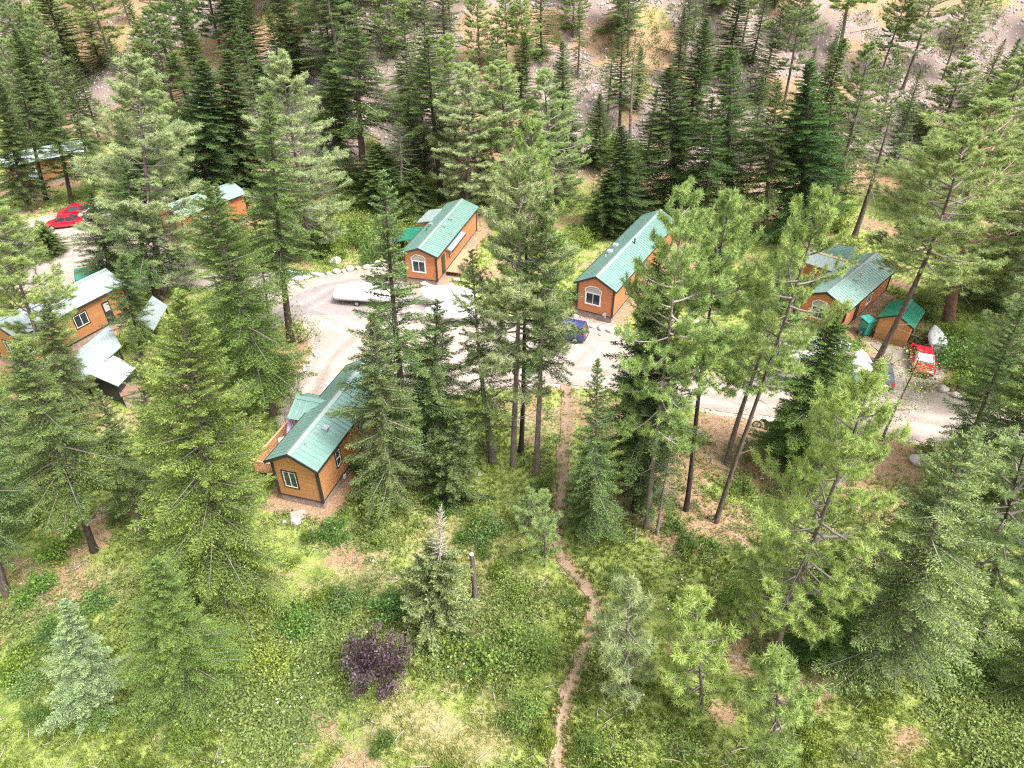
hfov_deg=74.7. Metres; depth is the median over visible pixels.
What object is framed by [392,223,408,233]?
shrub
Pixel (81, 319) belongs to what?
window
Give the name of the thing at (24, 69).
fir tree
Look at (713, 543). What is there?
shrub
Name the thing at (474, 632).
fallen twigs
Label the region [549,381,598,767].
dirt path
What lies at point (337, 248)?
shrub
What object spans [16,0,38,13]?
shrub
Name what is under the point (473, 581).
tree stump
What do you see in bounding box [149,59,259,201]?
fir tree
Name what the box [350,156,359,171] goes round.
shrub
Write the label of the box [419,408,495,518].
fir tree
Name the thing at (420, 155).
fir tree
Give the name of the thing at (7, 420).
fir tree
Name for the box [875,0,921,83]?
pine tree
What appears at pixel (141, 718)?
shrub
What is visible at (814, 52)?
fir tree
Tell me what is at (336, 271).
boulder
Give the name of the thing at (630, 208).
fir tree
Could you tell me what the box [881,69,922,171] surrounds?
fir tree
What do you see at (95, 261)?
fir tree
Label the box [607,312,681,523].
fir tree
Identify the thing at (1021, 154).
pine tree
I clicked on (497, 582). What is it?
shrub
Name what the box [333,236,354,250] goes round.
shrub
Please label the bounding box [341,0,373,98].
fir tree
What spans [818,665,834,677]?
shrub
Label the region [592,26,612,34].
shrub
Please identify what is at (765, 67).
fir tree
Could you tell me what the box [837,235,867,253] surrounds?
shrub
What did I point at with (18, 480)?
shrub
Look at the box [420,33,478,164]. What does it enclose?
pine tree
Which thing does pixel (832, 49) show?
fir tree
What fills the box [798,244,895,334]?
cabin
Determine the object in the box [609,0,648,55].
pine tree
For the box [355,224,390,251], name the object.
shrub
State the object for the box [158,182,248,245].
cabin
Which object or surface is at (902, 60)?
shrub
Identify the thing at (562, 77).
fir tree
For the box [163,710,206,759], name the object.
shrub
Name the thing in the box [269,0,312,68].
fir tree
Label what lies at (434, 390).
fir tree
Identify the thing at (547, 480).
shrub
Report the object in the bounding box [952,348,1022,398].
shrub
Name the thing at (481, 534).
shrub
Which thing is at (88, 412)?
shrub
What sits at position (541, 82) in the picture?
pine tree
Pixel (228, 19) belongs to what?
fir tree
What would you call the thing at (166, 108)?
pine tree
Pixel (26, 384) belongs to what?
fir tree
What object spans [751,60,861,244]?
fir tree
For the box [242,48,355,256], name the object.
pine tree
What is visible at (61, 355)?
fir tree
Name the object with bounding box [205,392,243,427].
shrub
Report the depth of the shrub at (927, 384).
55.33 m
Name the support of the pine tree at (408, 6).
on the ground at (564, 226)
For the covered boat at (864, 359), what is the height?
1.660 m
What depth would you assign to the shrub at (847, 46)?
101.09 m
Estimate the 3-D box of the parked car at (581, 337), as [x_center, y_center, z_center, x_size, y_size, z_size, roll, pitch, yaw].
[4.858,-5.159,62.269,4.360,1.730,2.160,12,37,16]
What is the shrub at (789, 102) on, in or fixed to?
on the ground at (564, 226)
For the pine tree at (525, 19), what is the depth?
94.43 m
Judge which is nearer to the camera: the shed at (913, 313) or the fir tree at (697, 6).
the shed at (913, 313)
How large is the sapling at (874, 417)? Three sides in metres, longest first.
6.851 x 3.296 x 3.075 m
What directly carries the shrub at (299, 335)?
on the ground at (564, 226)
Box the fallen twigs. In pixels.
[0,192,1022,767]
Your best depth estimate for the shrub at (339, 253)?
75.67 m
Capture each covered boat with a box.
[333,281,399,306]
[413,284,476,303]
[418,302,474,326]
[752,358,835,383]
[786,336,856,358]
[845,349,872,381]
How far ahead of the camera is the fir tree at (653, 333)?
37.86 m
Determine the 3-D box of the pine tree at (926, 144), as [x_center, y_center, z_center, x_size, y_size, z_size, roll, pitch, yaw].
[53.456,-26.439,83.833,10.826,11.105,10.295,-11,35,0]
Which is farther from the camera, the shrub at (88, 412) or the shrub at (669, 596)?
the shrub at (88, 412)
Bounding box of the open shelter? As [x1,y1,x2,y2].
[137,296,170,344]
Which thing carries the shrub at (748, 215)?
on the ground at (564, 226)
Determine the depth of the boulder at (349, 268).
73.70 m
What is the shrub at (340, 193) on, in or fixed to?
on the ground at (564, 226)
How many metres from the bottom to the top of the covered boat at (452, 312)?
2.029 m
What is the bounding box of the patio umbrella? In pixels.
[286,419,293,433]
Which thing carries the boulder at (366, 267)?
on the ground at (564, 226)
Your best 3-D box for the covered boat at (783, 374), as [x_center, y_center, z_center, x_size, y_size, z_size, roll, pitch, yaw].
[23.778,-1.021,56.188,7.401,2.103,2.472,-2,36,-3]
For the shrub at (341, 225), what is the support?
on the ground at (564, 226)
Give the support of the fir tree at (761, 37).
on the ground at (564, 226)
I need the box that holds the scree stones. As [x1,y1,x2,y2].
[0,0,1023,191]
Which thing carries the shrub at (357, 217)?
on the ground at (564, 226)
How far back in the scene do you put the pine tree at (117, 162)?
61.84 m
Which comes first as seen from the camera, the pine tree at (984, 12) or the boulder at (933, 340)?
the boulder at (933, 340)
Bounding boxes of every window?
[1,339,14,353]
[21,336,35,355]
[71,310,90,329]
[280,469,299,489]
[334,446,342,468]
[411,254,425,272]
[585,285,601,306]
[811,299,829,319]
[865,293,872,305]
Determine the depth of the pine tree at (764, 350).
34.40 m
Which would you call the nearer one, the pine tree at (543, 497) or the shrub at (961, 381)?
the pine tree at (543, 497)
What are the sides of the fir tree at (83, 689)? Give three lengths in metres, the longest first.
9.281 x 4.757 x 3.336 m
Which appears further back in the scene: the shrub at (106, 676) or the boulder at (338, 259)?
the boulder at (338, 259)
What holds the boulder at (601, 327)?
on the ground at (564, 226)
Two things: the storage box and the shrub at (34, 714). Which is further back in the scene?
the storage box
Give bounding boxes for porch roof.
[69,325,123,401]
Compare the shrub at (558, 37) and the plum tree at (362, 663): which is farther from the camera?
the shrub at (558, 37)
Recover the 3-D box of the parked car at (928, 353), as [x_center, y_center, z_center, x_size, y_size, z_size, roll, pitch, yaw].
[35.764,-2.251,58.454,2.160,1.450,4.360,13,38,18]
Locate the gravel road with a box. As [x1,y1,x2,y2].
[0,215,1023,448]
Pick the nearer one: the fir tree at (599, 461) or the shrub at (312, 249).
the fir tree at (599, 461)
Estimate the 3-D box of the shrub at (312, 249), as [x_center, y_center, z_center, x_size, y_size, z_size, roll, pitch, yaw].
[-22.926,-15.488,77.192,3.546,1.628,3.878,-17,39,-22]
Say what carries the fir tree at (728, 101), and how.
on the ground at (564, 226)
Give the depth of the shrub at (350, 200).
87.41 m
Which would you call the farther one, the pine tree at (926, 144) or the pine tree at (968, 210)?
the pine tree at (926, 144)
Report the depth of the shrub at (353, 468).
47.45 m
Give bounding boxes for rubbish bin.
[856,314,877,336]
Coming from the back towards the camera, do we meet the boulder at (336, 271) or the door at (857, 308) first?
the boulder at (336, 271)
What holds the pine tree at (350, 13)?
on the ground at (564, 226)
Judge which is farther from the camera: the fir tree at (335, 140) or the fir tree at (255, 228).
the fir tree at (335, 140)
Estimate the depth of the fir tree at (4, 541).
36.35 m
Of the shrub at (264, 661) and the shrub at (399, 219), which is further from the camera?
the shrub at (399, 219)
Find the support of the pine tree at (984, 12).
on the ground at (564, 226)
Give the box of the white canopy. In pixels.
[89,356,137,405]
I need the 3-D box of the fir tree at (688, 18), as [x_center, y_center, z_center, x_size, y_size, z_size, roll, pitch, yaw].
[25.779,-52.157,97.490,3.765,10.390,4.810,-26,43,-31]
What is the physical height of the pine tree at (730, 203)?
22.226 m
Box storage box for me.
[119,380,150,408]
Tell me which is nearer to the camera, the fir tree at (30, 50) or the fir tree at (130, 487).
the fir tree at (130, 487)
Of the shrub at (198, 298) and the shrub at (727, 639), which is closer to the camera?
the shrub at (727, 639)
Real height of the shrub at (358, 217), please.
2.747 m
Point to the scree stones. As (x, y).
(658, 70)
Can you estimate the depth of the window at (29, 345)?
57.20 m
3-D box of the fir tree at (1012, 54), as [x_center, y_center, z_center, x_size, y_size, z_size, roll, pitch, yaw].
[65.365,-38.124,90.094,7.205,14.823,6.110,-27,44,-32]
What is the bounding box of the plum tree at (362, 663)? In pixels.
[337,618,415,705]
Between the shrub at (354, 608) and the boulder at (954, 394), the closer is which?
the shrub at (354, 608)
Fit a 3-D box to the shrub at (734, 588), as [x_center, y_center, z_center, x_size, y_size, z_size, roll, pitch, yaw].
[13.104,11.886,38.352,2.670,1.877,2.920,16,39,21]
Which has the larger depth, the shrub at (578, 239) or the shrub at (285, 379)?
the shrub at (578, 239)
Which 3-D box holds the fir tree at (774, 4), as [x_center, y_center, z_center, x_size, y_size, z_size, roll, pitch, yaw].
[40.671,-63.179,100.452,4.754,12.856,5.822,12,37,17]
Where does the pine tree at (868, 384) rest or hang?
on the ground at (564, 226)
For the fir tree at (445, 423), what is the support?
on the ground at (564, 226)
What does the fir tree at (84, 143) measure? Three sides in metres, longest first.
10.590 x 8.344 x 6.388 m
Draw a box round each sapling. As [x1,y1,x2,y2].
[854,392,900,460]
[868,348,942,441]
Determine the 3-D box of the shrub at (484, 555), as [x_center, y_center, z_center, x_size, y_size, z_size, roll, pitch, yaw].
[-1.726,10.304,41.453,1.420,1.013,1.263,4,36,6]
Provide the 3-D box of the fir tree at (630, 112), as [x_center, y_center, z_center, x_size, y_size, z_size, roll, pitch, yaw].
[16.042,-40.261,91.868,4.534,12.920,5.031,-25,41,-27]
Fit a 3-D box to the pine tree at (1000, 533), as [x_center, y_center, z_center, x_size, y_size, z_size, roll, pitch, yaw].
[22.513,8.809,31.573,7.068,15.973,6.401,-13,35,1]
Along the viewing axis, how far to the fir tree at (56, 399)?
48.05 m
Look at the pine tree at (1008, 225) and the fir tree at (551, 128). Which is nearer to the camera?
the pine tree at (1008, 225)
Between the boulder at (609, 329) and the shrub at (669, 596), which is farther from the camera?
the boulder at (609, 329)
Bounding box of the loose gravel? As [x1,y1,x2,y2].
[26,248,952,443]
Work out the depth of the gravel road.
59.62 m
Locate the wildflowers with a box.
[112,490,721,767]
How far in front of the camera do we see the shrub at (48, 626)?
36.30 m
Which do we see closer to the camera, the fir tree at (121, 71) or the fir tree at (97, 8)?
the fir tree at (121, 71)
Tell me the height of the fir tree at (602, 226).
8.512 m
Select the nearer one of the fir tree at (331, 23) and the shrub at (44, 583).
the shrub at (44, 583)
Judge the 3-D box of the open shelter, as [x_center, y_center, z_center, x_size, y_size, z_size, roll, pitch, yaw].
[-32.991,-5.611,62.267,1.903,2.737,6.142,-4,36,-6]
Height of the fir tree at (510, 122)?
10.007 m
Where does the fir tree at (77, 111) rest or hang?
on the ground at (564, 226)
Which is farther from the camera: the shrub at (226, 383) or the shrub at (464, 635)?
the shrub at (226, 383)
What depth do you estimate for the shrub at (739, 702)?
33.97 m
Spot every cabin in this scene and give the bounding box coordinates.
[0,141,88,188]
[0,268,128,370]
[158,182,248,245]
[253,360,388,508]
[391,198,478,284]
[573,209,673,322]
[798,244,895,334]
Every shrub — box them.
[0,484,52,529]
[0,638,44,692]
[0,660,54,713]
[4,458,40,487]
[5,470,30,487]
[5,562,60,610]
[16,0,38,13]
[18,698,53,733]
[22,608,64,654]
[27,519,86,568]
[57,660,120,705]
[74,402,103,421]
[77,581,120,617]
[78,695,115,731]
[99,492,120,510]
[103,508,127,527]
[105,494,133,515]
[122,680,177,734]
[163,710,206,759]
[173,103,189,120]
[189,293,207,304]
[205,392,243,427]
[214,377,235,391]
[238,632,300,691]
[265,244,295,261]
[266,593,324,643]
[267,361,301,388]
[271,300,326,347]
[280,548,302,570]
[282,611,310,638]
[293,604,309,619]
[295,232,317,248]
[298,244,323,257]
[298,527,321,547]
[299,563,335,589]
[306,581,336,613]
[311,52,330,68]
[311,241,327,261]
[312,512,349,548]
[313,216,342,235]
[314,227,339,255]
[315,225,350,245]
[319,577,366,618]
[321,242,348,265]
[327,240,346,256]
[328,185,348,201]
[333,164,359,191]
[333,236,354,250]
[338,169,368,195]
[338,594,360,617]
[338,688,388,749]
[339,189,362,206]
[341,207,369,228]
[341,208,375,225]
[342,222,375,247]
[343,472,409,524]
[346,212,366,236]
[348,454,366,476]
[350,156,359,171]
[351,514,387,542]
[353,563,380,592]
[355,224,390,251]
[358,243,382,264]
[363,580,407,625]
[364,131,383,148]
[366,212,394,234]
[367,724,396,762]
[368,533,387,551]
[378,46,400,56]
[390,212,410,226]
[390,223,410,250]
[391,243,403,261]
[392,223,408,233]
[398,208,418,224]
[404,214,417,227]
[413,619,468,667]
[418,642,445,660]
[420,176,447,198]
[428,495,459,521]
[450,528,473,548]
[455,622,474,647]
[456,500,515,551]
[460,508,485,528]
[460,635,517,686]
[466,562,483,579]
[467,420,510,464]
[473,543,492,561]
[479,520,502,539]
[480,562,539,611]
[484,613,561,682]
[486,555,505,579]
[490,567,514,588]
[491,698,534,743]
[492,675,549,742]
[496,546,530,578]
[507,582,526,604]
[519,642,550,663]
[533,714,561,752]
[534,471,557,491]
[534,544,548,558]
[550,583,582,620]
[551,33,562,42]
[553,172,584,192]
[559,18,571,29]
[562,226,594,247]
[571,225,600,248]
[574,721,606,759]
[575,142,597,166]
[582,125,598,140]
[582,720,644,767]
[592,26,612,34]
[596,563,629,593]
[597,136,616,159]
[646,714,723,767]
[660,511,687,536]
[662,585,684,608]
[670,537,696,562]
[676,528,700,551]
[695,531,729,556]
[711,626,740,650]
[718,572,761,615]
[724,667,778,714]
[729,610,748,628]
[730,472,757,498]
[734,204,760,229]
[734,624,752,637]
[746,246,770,263]
[763,16,775,29]
[781,95,795,111]
[785,620,815,651]
[786,642,807,668]
[787,717,835,761]
[803,650,816,665]
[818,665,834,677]
[826,42,851,49]
[826,213,852,233]
[828,718,886,767]
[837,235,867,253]
[839,199,859,215]
[843,653,874,680]
[869,342,908,369]
[896,45,916,64]
[897,107,915,121]
[899,95,916,110]
[904,364,947,395]
[908,641,996,702]
[911,279,943,310]
[913,320,943,343]
[913,437,944,461]
[920,305,943,323]
[926,313,993,378]
[939,369,979,394]
[940,317,974,342]
[944,421,983,449]
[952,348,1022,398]
[955,359,979,378]
[969,625,1023,696]
[975,297,1008,312]
[990,611,1002,623]
[993,1,1011,17]
[993,590,1006,607]
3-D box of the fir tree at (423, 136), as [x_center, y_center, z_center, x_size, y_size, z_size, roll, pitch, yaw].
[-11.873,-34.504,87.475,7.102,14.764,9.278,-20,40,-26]
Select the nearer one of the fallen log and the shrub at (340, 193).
the shrub at (340, 193)
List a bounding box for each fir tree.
[0,0,27,58]
[0,25,37,96]
[0,69,62,200]
[0,76,59,211]
[0,193,36,278]
[0,341,128,553]
[0,379,60,489]
[0,448,39,598]
[3,29,90,148]
[23,36,66,119]
[26,221,71,263]
[29,297,103,413]
[31,83,98,203]
[32,0,90,80]
[33,597,133,736]
[45,384,92,456]
[55,45,106,155]
[55,114,113,191]
[61,190,131,278]
[69,53,110,146]
[78,4,111,70]
[78,125,166,223]
[87,0,103,26]
[91,388,176,533]
[97,165,190,302]
[99,254,154,356]
[104,37,166,168]
[113,553,253,757]
[115,0,132,24]
[119,288,306,645]
[121,319,183,516]
[123,0,168,87]
[132,48,175,138]
[136,0,179,77]
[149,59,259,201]
[164,26,196,121]
[172,0,228,129]
[179,180,318,418]
[182,183,251,266]
[189,49,295,198]
[195,247,271,372]
[211,0,255,63]
[219,1,248,45]
[228,0,268,100]
[230,92,322,343]
[231,18,288,138]
[234,0,271,94]
[243,0,265,21]
[245,211,289,334]
[258,1,298,106]
[262,0,319,84]
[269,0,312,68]
[281,62,366,188]
[291,0,317,32]
[292,0,372,110]
[305,25,414,192]
[312,0,387,70]
[321,34,352,110]
[325,84,350,160]
[325,169,460,475]
[338,310,440,517]
[340,142,407,210]
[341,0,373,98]
[377,121,432,210]
[381,167,440,226]
[385,2,429,115]
[386,37,475,202]
[391,504,479,663]
[392,56,452,174]
[393,41,430,138]
[401,356,469,457]
[402,96,431,179]
[402,298,471,464]
[411,0,439,91]
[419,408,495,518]
[421,0,465,83]
[446,249,512,464]
[495,74,516,148]
[508,32,539,111]
[524,0,561,60]
[535,40,593,171]
[542,105,561,149]
[555,358,630,551]
[563,1,595,79]
[565,448,600,519]
[581,169,628,238]
[582,125,657,231]
[584,93,614,171]
[593,34,622,113]
[599,252,712,513]
[600,19,639,130]
[603,0,648,36]
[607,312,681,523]
[617,38,647,136]
[625,47,647,110]
[630,65,716,217]
[631,88,664,174]
[648,440,679,535]
[668,6,691,83]
[669,45,772,222]
[670,96,758,238]
[671,0,702,60]
[672,18,721,137]
[672,243,740,313]
[687,0,709,39]
[688,16,716,92]
[704,0,755,79]
[708,0,733,14]
[714,48,745,140]
[722,80,806,244]
[738,314,864,499]
[740,0,772,65]
[740,77,768,168]
[742,0,788,103]
[743,251,787,310]
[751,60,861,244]
[759,407,798,461]
[768,0,782,9]
[777,47,817,141]
[781,87,862,236]
[782,37,851,171]
[783,554,872,678]
[809,425,1020,701]
[817,35,838,98]
[822,1,849,70]
[833,82,875,217]
[846,105,909,238]
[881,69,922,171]
[893,504,977,678]
[939,305,1023,470]
[943,205,1023,324]
[964,39,1006,106]
[964,348,1023,520]
[970,38,1021,139]
[986,588,1023,704]
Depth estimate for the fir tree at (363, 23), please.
95.42 m
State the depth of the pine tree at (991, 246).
57.56 m
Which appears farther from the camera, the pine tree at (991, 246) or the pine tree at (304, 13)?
the pine tree at (304, 13)
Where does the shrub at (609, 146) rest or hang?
on the ground at (564, 226)
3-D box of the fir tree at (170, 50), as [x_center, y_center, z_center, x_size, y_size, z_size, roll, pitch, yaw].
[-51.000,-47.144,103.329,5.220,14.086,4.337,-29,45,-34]
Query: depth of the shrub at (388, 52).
100.08 m
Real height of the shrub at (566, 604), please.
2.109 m
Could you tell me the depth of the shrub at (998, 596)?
38.38 m
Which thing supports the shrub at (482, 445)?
on the ground at (564, 226)
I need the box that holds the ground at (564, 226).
[0,0,1023,767]
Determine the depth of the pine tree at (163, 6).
103.22 m
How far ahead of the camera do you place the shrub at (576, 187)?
89.58 m
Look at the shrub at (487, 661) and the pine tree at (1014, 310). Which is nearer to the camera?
the shrub at (487, 661)
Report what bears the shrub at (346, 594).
on the ground at (564, 226)
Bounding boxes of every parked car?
[45,213,84,230]
[56,202,91,215]
[78,207,113,220]
[544,318,588,341]
[869,357,895,389]
[907,343,938,375]
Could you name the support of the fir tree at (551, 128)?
on the ground at (564, 226)
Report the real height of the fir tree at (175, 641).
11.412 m
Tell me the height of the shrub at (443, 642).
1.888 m
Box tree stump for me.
[469,552,478,600]
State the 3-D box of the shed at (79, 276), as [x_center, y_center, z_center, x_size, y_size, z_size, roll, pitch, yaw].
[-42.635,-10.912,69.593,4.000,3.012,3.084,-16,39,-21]
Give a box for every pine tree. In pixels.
[0,0,44,68]
[0,26,73,147]
[0,52,27,129]
[0,204,79,359]
[6,1,57,76]
[21,5,81,106]
[30,0,78,49]
[62,0,125,75]
[63,52,214,295]
[126,23,165,78]
[128,88,207,202]
[132,8,190,119]
[148,0,200,88]
[183,0,231,52]
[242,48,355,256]
[285,0,350,68]
[307,0,335,58]
[325,0,364,71]
[363,0,412,57]
[404,0,418,16]
[405,0,429,25]
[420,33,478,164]
[426,61,509,207]
[439,0,459,30]
[447,151,578,466]
[456,59,561,205]
[457,0,496,73]
[475,116,580,453]
[477,27,512,102]
[488,0,524,67]
[496,189,589,475]
[504,0,542,81]
[512,485,539,533]
[517,67,594,215]
[526,488,562,566]
[554,0,592,36]
[585,569,659,710]
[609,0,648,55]
[612,174,729,529]
[656,584,743,725]
[657,186,778,511]
[713,184,863,523]
[719,257,815,464]
[728,356,913,671]
[733,641,827,767]
[735,0,762,41]
[767,0,829,109]
[783,0,815,52]
[829,0,877,52]
[831,41,888,164]
[862,96,1023,324]
[869,125,1021,366]
[871,48,906,132]
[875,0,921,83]
[894,0,958,91]
[896,128,979,205]
[909,54,989,143]
[918,423,1023,661]
[939,0,983,80]
[948,56,1023,188]
[954,0,998,53]
[969,285,1023,410]
[983,174,1023,307]
[993,43,1023,113]
[994,98,1023,201]
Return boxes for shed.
[74,263,116,281]
[872,299,925,348]
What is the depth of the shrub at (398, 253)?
75.63 m
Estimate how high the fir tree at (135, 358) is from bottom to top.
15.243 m
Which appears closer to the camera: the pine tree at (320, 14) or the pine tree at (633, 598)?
the pine tree at (633, 598)
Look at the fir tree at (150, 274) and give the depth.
62.84 m
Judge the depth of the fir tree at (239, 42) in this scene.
99.95 m
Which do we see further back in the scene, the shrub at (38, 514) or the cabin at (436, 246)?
the cabin at (436, 246)
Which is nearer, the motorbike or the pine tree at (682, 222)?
the pine tree at (682, 222)
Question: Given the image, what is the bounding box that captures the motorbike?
[752,418,770,427]
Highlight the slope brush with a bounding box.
[0,0,1023,212]
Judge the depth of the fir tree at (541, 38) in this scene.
98.19 m
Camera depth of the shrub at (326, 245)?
77.18 m
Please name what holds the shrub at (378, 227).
on the ground at (564, 226)
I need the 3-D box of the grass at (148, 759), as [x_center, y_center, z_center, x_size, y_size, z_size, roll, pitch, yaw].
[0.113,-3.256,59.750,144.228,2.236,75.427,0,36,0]
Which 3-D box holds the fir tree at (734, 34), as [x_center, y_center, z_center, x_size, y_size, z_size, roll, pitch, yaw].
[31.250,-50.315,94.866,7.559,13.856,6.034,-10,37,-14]
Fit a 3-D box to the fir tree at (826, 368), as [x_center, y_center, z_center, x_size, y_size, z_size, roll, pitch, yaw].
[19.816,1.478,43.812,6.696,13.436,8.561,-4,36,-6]
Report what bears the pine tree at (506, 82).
on the ground at (564, 226)
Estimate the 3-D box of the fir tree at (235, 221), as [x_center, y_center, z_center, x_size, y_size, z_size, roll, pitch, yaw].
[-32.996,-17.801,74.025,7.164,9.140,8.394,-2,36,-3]
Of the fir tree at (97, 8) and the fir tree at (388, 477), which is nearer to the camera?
the fir tree at (388, 477)
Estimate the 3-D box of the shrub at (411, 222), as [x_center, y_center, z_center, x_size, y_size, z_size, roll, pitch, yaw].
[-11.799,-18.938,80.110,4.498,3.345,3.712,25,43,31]
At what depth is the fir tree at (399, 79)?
90.66 m
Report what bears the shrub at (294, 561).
on the ground at (564, 226)
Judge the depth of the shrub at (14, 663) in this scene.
34.91 m
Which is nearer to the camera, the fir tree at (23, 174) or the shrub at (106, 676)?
the shrub at (106, 676)
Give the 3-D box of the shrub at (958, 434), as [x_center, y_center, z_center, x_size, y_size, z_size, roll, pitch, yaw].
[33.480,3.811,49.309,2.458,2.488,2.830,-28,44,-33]
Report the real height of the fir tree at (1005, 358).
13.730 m
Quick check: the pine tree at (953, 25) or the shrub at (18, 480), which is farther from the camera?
the pine tree at (953, 25)
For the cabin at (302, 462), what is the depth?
45.03 m
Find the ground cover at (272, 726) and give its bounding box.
[0,192,1023,767]
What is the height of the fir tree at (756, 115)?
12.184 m
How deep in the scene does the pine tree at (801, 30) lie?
90.83 m
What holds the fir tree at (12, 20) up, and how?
on the ground at (564, 226)
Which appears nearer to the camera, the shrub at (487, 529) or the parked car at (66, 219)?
the shrub at (487, 529)
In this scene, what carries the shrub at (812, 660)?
on the ground at (564, 226)
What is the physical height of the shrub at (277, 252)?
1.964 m
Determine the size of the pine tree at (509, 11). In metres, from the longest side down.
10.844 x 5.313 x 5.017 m
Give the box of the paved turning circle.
[275,276,441,321]
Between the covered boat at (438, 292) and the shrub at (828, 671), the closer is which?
the shrub at (828, 671)
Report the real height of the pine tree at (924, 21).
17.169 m
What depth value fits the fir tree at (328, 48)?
92.49 m
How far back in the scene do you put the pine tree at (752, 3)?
98.40 m
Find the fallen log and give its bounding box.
[850,27,874,32]
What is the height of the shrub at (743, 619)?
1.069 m
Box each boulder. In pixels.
[290,516,301,526]
[313,350,321,356]
[327,256,340,264]
[332,268,340,273]
[345,265,353,271]
[363,264,369,269]
[598,325,605,330]
[605,327,614,332]
[909,454,923,467]
[920,325,947,353]
[937,384,949,392]
[950,391,961,398]
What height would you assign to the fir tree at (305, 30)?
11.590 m
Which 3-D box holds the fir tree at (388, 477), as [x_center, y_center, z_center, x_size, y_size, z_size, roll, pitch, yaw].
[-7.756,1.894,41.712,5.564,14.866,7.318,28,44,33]
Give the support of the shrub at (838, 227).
on the ground at (564, 226)
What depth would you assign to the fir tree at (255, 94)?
90.39 m
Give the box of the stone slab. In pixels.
[290,509,305,518]
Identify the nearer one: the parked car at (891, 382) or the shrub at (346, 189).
the parked car at (891, 382)
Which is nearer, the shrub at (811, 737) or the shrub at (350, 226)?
the shrub at (811, 737)
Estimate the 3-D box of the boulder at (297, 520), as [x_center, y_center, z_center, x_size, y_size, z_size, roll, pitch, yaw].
[-14.120,8.957,43.857,0.778,0.604,0.803,10,31,2]
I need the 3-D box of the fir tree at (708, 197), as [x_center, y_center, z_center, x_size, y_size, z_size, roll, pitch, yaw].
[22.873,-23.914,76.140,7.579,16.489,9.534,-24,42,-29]
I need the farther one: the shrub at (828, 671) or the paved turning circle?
the paved turning circle
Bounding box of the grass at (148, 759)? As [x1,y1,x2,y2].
[0,191,1023,767]
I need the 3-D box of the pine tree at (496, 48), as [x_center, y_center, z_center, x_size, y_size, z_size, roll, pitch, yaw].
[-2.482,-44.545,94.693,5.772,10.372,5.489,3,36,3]
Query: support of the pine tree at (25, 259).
on the ground at (564, 226)
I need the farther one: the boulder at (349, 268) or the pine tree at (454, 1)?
the pine tree at (454, 1)
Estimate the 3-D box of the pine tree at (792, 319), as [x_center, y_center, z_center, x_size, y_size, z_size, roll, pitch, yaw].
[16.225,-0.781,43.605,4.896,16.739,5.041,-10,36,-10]
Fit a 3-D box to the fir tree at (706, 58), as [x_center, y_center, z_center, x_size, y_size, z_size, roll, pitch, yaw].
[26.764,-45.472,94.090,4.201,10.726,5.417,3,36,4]
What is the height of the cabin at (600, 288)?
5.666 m
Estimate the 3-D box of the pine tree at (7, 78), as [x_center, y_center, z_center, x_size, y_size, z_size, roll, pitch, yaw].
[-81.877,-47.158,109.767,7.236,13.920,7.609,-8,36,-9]
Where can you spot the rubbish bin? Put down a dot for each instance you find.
(868, 322)
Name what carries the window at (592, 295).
in the cabin at (600, 288)
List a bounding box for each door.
[101,300,114,323]
[441,253,445,274]
[851,303,860,321]
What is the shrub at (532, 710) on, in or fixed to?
on the ground at (564, 226)
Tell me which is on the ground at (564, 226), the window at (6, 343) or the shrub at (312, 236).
the shrub at (312, 236)
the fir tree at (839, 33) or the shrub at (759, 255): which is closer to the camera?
the shrub at (759, 255)
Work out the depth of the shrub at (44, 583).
38.82 m
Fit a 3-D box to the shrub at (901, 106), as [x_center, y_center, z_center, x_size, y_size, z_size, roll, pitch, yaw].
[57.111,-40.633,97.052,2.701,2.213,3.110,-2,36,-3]
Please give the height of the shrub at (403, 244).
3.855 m
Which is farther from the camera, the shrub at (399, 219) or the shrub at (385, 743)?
the shrub at (399, 219)
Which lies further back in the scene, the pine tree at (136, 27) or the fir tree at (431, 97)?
the pine tree at (136, 27)
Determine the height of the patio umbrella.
2.750 m
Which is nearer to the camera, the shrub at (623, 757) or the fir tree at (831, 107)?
the shrub at (623, 757)
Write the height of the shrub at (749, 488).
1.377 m
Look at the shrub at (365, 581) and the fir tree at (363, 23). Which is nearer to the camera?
the shrub at (365, 581)
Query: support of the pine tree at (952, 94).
on the ground at (564, 226)
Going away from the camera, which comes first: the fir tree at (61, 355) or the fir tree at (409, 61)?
the fir tree at (61, 355)
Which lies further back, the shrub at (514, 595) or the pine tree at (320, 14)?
the pine tree at (320, 14)
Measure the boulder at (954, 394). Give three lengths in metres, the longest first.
0.799 x 0.755 x 0.620 m
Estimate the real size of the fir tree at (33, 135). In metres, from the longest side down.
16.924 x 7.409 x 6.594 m
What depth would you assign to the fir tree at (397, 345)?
40.44 m
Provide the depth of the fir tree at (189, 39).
93.29 m
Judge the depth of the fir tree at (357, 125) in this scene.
82.00 m
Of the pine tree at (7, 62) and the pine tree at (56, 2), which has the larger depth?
the pine tree at (56, 2)
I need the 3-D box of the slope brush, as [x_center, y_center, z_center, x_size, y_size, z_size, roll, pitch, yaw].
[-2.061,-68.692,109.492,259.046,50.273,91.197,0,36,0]
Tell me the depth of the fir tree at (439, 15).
93.36 m
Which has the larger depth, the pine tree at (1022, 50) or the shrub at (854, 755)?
the pine tree at (1022, 50)
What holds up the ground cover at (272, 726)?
on the ground at (564, 226)

